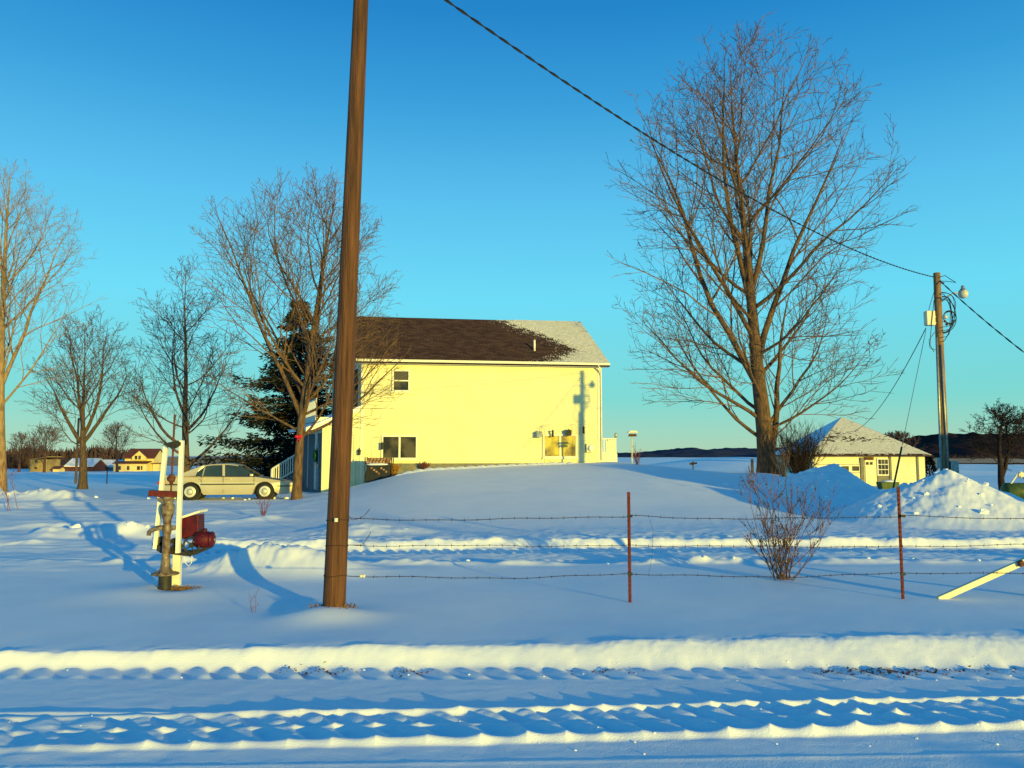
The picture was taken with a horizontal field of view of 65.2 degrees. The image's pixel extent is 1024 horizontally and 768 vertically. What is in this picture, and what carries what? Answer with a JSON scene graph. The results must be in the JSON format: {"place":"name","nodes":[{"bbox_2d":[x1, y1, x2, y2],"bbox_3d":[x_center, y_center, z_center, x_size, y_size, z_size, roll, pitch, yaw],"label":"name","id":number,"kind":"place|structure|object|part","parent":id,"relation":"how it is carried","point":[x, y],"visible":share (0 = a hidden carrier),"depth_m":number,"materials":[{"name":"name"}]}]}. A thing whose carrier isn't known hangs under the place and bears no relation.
{"place":"outdoors","nodes":[
{"label":"outdoors","id":0,"kind":"place"},
{"bbox_2d":[154,583,203,590],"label":"dry grass","id":1,"kind":"structure","parent":0,"point":[179,588],"depth_m":10.03,"materials":[{"name":"brown plant"}]},
{"bbox_2d":[167,457,287,465],"bbox_3d":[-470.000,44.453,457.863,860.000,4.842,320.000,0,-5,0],"label":"field","id":2,"kind":"structure","parent":0,"point":[175,462],"depth_m":464.01,"materials":[{"name":"white snow"}]},
{"bbox_2d":[6,445,127,468],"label":"distant woods","id":3,"kind":"object","parent":2,"relation":"on","point":[25,463],"visible":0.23,"depth_m":289.72,"materials":[{"name":"brown plant"}]},
{"bbox_2d":[308,602,357,608],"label":"dry grass","id":4,"kind":"structure","parent":0,"point":[344,606],"depth_m":8.43,"materials":[{"name":"brown plant"}]},
{"bbox_2d":[0,456,1023,767],"bbox_3d":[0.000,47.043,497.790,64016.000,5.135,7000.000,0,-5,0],"label":"snow ground","id":5,"kind":"structure","parent":0,"point":[158,678],"depth_m":7.74,"materials":[{"name":"white snow"}]},
{"bbox_2d":[0,456,21,510],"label":"sapling","id":6,"kind":"object","parent":5,"relation":"on","point":[5,492],"visible":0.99,"depth_m":23.65,"materials":[{"name":"brown plant"}]},
{"bbox_2d":[6,432,41,471],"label":"distant tree","id":7,"kind":"object","parent":5,"relation":"on","point":[19,447],"visible":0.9,"depth_m":228.95,"materials":[{"name":"brown plant"}]},
{"bbox_2d":[22,425,65,472],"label":"distant tree","id":8,"kind":"object","parent":5,"relation":"on","point":[39,443],"visible":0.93,"depth_m":189.08,"materials":[{"name":"brown plant"}]},
{"bbox_2d":[29,456,62,471],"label":"farm shed","id":9,"kind":"structure","parent":5,"relation":"on","point":[35,464],"depth_m":238.92,"materials":[{"name":"beige wood"}]},
{"bbox_2d":[0,158,108,491],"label":"bare tree","id":10,"kind":"object","parent":5,"relation":"on","point":[5,284],"visible":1,"depth_m":36.31,"materials":[{"name":"brown plant"}]},
{"bbox_2d":[51,466,66,471],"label":"shed","id":11,"kind":"structure","parent":5,"relation":"on","point":[58,468],"depth_m":237.08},
{"bbox_2d":[60,458,71,465],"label":"dark barn","id":12,"kind":"structure","parent":5,"relation":"on","point":[64,461],"depth_m":257.30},
{"bbox_2d":[74,418,79,483],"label":"utility pole","id":13,"kind":"object","parent":5,"relation":"on","point":[76,459],"visible":1,"depth_m":61.68,"materials":[{"name":"brown wood"}]},
{"bbox_2d":[14,305,152,488],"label":"bare tree","id":14,"kind":"object","parent":5,"relation":"on","point":[82,439],"visible":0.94,"depth_m":45.99,"materials":[{"name":"brown plant"}]},
{"bbox_2d":[64,458,108,470],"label":"long barn","id":15,"kind":"structure","parent":5,"relation":"on","point":[96,464],"depth_m":253.13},
{"bbox_2d":[104,460,123,470],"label":"blue barn","id":16,"kind":"structure","parent":5,"relation":"on","point":[110,464],"depth_m":262.09,"materials":[{"name":"metal"}]},
{"bbox_2d":[93,421,136,471],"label":"distant tree","id":17,"kind":"object","parent":5,"relation":"on","point":[116,436],"visible":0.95,"depth_m":198.50,"materials":[{"name":"brown plant"}]},
{"bbox_2d":[112,449,162,471],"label":"farm house","id":18,"kind":"structure","parent":5,"relation":"on","point":[143,459],"depth_m":248.00,"materials":[{"name":"yellow wood"}]},
{"bbox_2d":[147,490,178,590],"bbox_3d":[-4.391,2.007,10.062,0.418,1.333,0.327,0,-5,0],"label":"hand pump","id":19,"kind":"object","parent":5,"relation":"on","point":[165,572],"visible":0.98,"depth_m":10.03,"materials":[{"name":"metal"}]},
{"bbox_2d":[102,251,261,471],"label":"bare tree","id":20,"kind":"object","parent":5,"relation":"on","point":[186,426],"visible":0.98,"depth_m":44.06,"materials":[{"name":"brown plant"}]},
{"bbox_2d":[152,414,215,585],"bbox_3d":[-4.174,1.587,10.280,0.797,2.377,0.399,0,-5,0],"label":"pump jack","id":21,"kind":"object","parent":5,"relation":"on","point":[190,526],"visible":0.98,"depth_m":10.17,"materials":[{"name":"white paint"}]},
{"bbox_2d":[157,463,292,499],"bbox_3d":[-11.201,3.889,31.761,5.066,1.469,1.960,1,-5,-11],"label":"parked car","id":22,"kind":"object","parent":5,"relation":"on","point":[201,482],"visible":0.84,"depth_m":31.00,"materials":[{"name":"beige paint"}]},
{"bbox_3d":[-11.528,3.432,31.738,2.936,0.500,1.576,1,-5,-11],"label":"window glass","id":23,"kind":"part","parent":22,"relation":"part of","materials":[{"name":"glass"}]},
{"bbox_2d":[187,301,334,478],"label":"spruce tree","id":24,"kind":"object","parent":5,"relation":"on","point":[287,413],"visible":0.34,"depth_m":46.85,"materials":[{"name":"green plant"}]},
{"bbox_2d":[258,496,270,515],"bbox_3d":[-6.750,3.317,21.802,0.251,0.679,0.478,-4,-6,36],"label":"shrub","id":25,"kind":"object","parent":5,"relation":"on","point":[264,512],"visible":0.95,"depth_m":21.79,"materials":[{"name":"brown plant"}]},
{"bbox_2d":[180,161,410,499],"bbox_3d":[-7.997,-1.912,30.771,8.594,13.064,7.799,0,-5,0],"label":"bare maple","id":26,"kind":"object","parent":5,"relation":"on","point":[305,391],"visible":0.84,"depth_m":30.20,"materials":[{"name":"brown plant"}]},
{"bbox_2d":[323,0,367,606],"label":"utility pole","id":27,"kind":"object","parent":5,"relation":"on","point":[335,568],"visible":0.94,"depth_m":8.66,"materials":[{"name":"brown wood"}]},
{"bbox_2d":[364,457,393,482],"bbox_3d":[-6.054,3.895,36.361,1.244,1.150,0.874,0,-5,0],"label":"firewood rack","id":28,"kind":"object","parent":5,"relation":"on","point":[378,468],"visible":0.95,"depth_m":36.13,"materials":[{"name":"wood"}]},
{"bbox_2d":[392,463,401,475],"bbox_3d":[-5.426,3.930,36.768,0.709,0.662,0.647,-5,-7,44],"label":"dry shrub","id":29,"kind":"object","parent":5,"relation":"on","point":[395,470],"visible":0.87,"depth_m":36.63,"materials":[{"name":"orange plant"}]},
{"bbox_2d":[420,462,430,468],"bbox_3d":[-4.191,3.888,38.198,0.512,0.432,0.552,-5,-7,42],"label":"dry shrub","id":30,"kind":"object","parent":5,"relation":"on","point":[423,465],"visible":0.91,"depth_m":38.13,"materials":[{"name":"brown plant"}]},
{"bbox_2d":[270,316,616,492],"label":"house","id":31,"kind":"structure","parent":5,"relation":"on","point":[478,392],"depth_m":39.39,"materials":[{"name":"plastic"}]},
{"bbox_2d":[313,450,316,461],"bbox_3d":[-9.574,3.499,38.843,0.120,0.578,0.578,2,-6,-24],"label":"wreath","id":32,"kind":"object","parent":31,"relation":"attached to","point":[314,455],"visible":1,"depth_m":38.66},
{"bbox_2d":[313,443,319,489],"bbox_3d":[-9.496,4.014,38.834,0.056,2.230,1.200,2,-6,-24],"label":"entry door","id":33,"kind":"structure","parent":31,"relation":"in","point":[318,445],"depth_m":38.47,"materials":[{"name":"blue paint"}]},
{"bbox_2d":[353,366,359,406],"bbox_3d":[-7.765,0.326,39.592,0.060,2.250,1.850,2,-5,-22],"label":"window","id":34,"kind":"structure","parent":31,"relation":"in","point":[356,387],"depth_m":39.14,"materials":[{"name":"paint"}]},
{"bbox_2d":[381,435,418,460],"bbox_3d":[-5.399,3.062,38.407,1.828,1.222,0.120,1,-5,-8],"label":"window","id":35,"kind":"structure","parent":31,"relation":"in","point":[400,447],"depth_m":38.42,"materials":[{"name":"glass"}]},
{"bbox_2d":[391,369,410,392],"bbox_3d":[-5.364,-0.136,38.696,0.967,1.133,0.120,1,-5,-8],"label":"window","id":36,"kind":"structure","parent":31,"relation":"in","point":[403,385],"depth_m":38.70,"materials":[{"name":"paint"}]},
{"bbox_2d":[542,434,577,458],"bbox_3d":[2.382,3.090,39.534,1.808,1.231,0.120,1,-5,-8],"label":"window","id":37,"kind":"structure","parent":31,"relation":"in","point":[560,446],"depth_m":39.54,"materials":[{"name":"glass"}]},
{"bbox_2d":[7,464,1012,753],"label":"snow chunks","id":38,"kind":"object","parent":5,"relation":"on","point":[129,524],"visible":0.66,"depth_m":19.64,"materials":[{"name":"white snow"}]},
{"bbox_2d":[536,426,547,462],"bbox_3d":[1.459,3.074,39.172,0.566,2.070,0.260,0,-5,0],"label":"bird feeder","id":39,"kind":"object","parent":5,"relation":"on","point":[539,433],"visible":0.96,"depth_m":39.15,"materials":[{"name":"metal"}]},
{"bbox_2d":[566,424,576,460],"bbox_3d":[2.907,3.035,39.386,0.560,2.118,0.260,0,-5,0],"label":"bird feeder","id":40,"kind":"object","parent":5,"relation":"on","point":[568,432],"visible":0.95,"depth_m":39.35,"materials":[{"name":"white metal"}]},
{"bbox_2d":[575,421,584,461],"bbox_3d":[3.377,2.959,39.501,0.505,2.294,0.171,0,-5,0],"label":"bird feeder","id":41,"kind":"object","parent":5,"relation":"on","point":[583,427],"visible":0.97,"depth_m":39.48,"materials":[{"name":"metal"}]},
{"bbox_2d":[627,431,637,463],"bbox_3d":[5.340,2.842,35.387,0.480,1.539,0.400,0,-5,0],"label":"feeder post","id":42,"kind":"object","parent":5,"relation":"on","point":[632,434],"visible":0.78,"depth_m":35.34,"materials":[{"name":"wood"}]},
{"bbox_2d":[630,446,643,463],"bbox_3d":[5.367,3.052,34.345,0.625,0.868,0.430,0,-5,0],"label":"shrub","id":43,"kind":"object","parent":5,"relation":"on","point":[636,456],"visible":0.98,"depth_m":34.34,"materials":[{"name":"brown plant"}]},
{"bbox_2d":[279,661,1016,677],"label":"dead leaves","id":44,"kind":"object","parent":5,"relation":"on","point":[890,671],"visible":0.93,"depth_m":6.57,"materials":[{"name":"plant"}]},
{"bbox_2d":[348,487,1023,602],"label":"barbed wire fence","id":45,"kind":"object","parent":5,"relation":"on","point":[901,572],"visible":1,"depth_m":9.14,"materials":[{"name":"metal"}]},
{"bbox_2d":[751,459,753,472],"bbox_3d":[11.056,3.919,36.798,0.100,0.935,0.100,0,-5,0],"label":"dark post","id":46,"kind":"object","parent":5,"relation":"on","point":[752,462],"visible":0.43,"depth_m":36.77,"materials":[{"name":"wood"}]},
{"bbox_2d":[603,9,920,474],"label":"tall bare tree","id":47,"kind":"object","parent":5,"relation":"on","point":[756,370],"visible":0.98,"depth_m":41.78,"materials":[{"name":"brown plant"}]},
{"bbox_2d":[770,444,789,476],"bbox_3d":[12.047,3.387,35.928,0.934,1.590,1.370,-2,-5,21],"label":"brush","id":48,"kind":"object","parent":5,"relation":"on","point":[781,467],"visible":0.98,"depth_m":35.81,"materials":[{"name":"brown plant"}]},
{"bbox_2d":[727,464,845,580],"bbox_3d":[3.705,1.860,10.721,1.401,1.577,1.422,-2,-6,25],"label":"bare shrub","id":49,"kind":"object","parent":5,"relation":"on","point":[777,554],"visible":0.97,"depth_m":10.69,"materials":[{"name":"brown plant"}]},
{"bbox_2d":[767,416,838,473],"bbox_3d":[14.369,3.154,39.801,3.322,3.613,2.949,0,-5,0],"label":"brush","id":50,"kind":"object","parent":5,"relation":"on","point":[794,461],"visible":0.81,"depth_m":39.49,"materials":[{"name":"brown plant"}]},
{"bbox_2d":[776,417,931,485],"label":"garage","id":51,"kind":"structure","parent":5,"relation":"on","point":[867,455],"depth_m":54.76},
{"bbox_2d":[814,463,859,477],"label":"garage door","id":52,"kind":"structure","parent":51,"relation":"in","point":[854,468],"depth_m":54.68,"materials":[{"name":"beige paint"}]},
{"bbox_2d":[865,460,874,485],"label":"entry door","id":53,"kind":"structure","parent":51,"relation":"in","point":[869,464],"depth_m":54.64,"materials":[{"name":"beige paint"}]},
{"bbox_2d":[877,458,888,475],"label":"window","id":54,"kind":"structure","parent":51,"relation":"in","point":[882,463],"depth_m":54.65,"materials":[{"name":"white glass"}]},
{"bbox_2d":[876,480,898,488],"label":"green tub","id":55,"kind":"object","parent":5,"relation":"on","point":[885,484],"visible":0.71,"depth_m":46.33,"materials":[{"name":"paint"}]},
{"bbox_2d":[885,430,928,449],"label":"distant tree","id":56,"kind":"object","parent":5,"relation":"on","point":[898,436],"visible":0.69,"depth_m":119.14,"materials":[{"name":"brown plant"}]},
{"bbox_2d":[923,272,967,472],"bbox_3d":[13.676,0.335,24.952,1.308,7.774,0.384,-1,-5,14],"label":"utility pole","id":57,"kind":"object","parent":5,"relation":"on","point":[936,317],"visible":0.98,"depth_m":25.05,"materials":[{"name":"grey wood"}]},
{"bbox_2d":[444,0,932,276],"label":"overhead cable","id":58,"kind":"object","parent":57,"relation":"attached to","point":[545,68],"visible":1,"depth_m":13.06,"materials":[{"name":"black rubber"}]},
{"bbox_2d":[851,328,925,431],"bbox_3d":[18.209,0.844,40.583,0.025,2.520,32.662,-2,-5,18],"label":"service wire","id":59,"kind":"object","parent":57,"relation":"attached to","point":[897,380],"visible":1,"depth_m":31.05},
{"bbox_2d":[892,331,925,487],"bbox_3d":[13.560,1.367,27.494,0.070,5.734,5.126,-1,-5,11],"label":"guy wire","id":60,"kind":"object","parent":57,"relation":"attached to","point":[898,462],"visible":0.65,"depth_m":28.15,"materials":[{"name":"metal"}]},
{"bbox_2d":[940,280,1023,352],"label":"overhead cable","id":61,"kind":"object","parent":57,"relation":"attached to","point":[982,318],"visible":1,"depth_m":22.82,"materials":[{"name":"black rubber"}]},
{"bbox_2d":[936,558,1023,598],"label":"fence brace","id":62,"kind":"object","parent":5,"relation":"on","point":[974,583],"visible":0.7,"depth_m":9.21,"materials":[{"name":"beige paint"}]},
{"bbox_2d":[958,398,1023,489],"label":"crooked tree","id":63,"kind":"object","parent":5,"relation":"on","point":[1001,418],"visible":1,"depth_m":37.59,"materials":[{"name":"brown plant"}]},
{"bbox_2d":[1000,471,1023,498],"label":"green tank","id":64,"kind":"object","parent":5,"relation":"on","point":[1016,489],"visible":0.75,"depth_m":31.04,"materials":[{"name":"metal"}]},
{"bbox_2d":[0,0,1023,455],"label":"sky","id":65,"kind":"structure","parent":0,"point":[486,174],"materials":[{"name":"blue"}]},
{"bbox_2d":[273,447,780,457],"bbox_3d":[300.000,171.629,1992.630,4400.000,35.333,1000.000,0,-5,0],"label":"hills","id":66,"kind":"structure","parent":0,"point":[690,452],"depth_m":1700.26,"materials":[{"name":"blue"}]},
{"bbox_2d":[925,456,937,476],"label":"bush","id":67,"kind":"object","parent":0,"point":[929,461],"visible":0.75,"depth_m":74.43,"materials":[{"name":"green plant"}]},
{"bbox_2d":[898,432,1023,457],"bbox_3d":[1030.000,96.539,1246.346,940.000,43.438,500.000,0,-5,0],"label":"wooded hill","id":68,"kind":"structure","parent":0,"point":[956,446],"depth_m":1119.94,"materials":[{"name":"plant"}]},
{"bbox_2d":[933,458,1023,462],"bbox_3d":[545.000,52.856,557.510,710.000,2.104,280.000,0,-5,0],"label":"field","id":69,"kind":"structure","parent":0,"point":[977,460],"depth_m":523.46,"materials":[{"name":"white snow"}]},
{"bbox_2d":[932,454,1023,458],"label":"distant woods","id":70,"kind":"object","parent":69,"relation":"on","point":[954,457],"visible":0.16,"depth_m":635.99,"materials":[{"name":"brown plant"}]}
]}

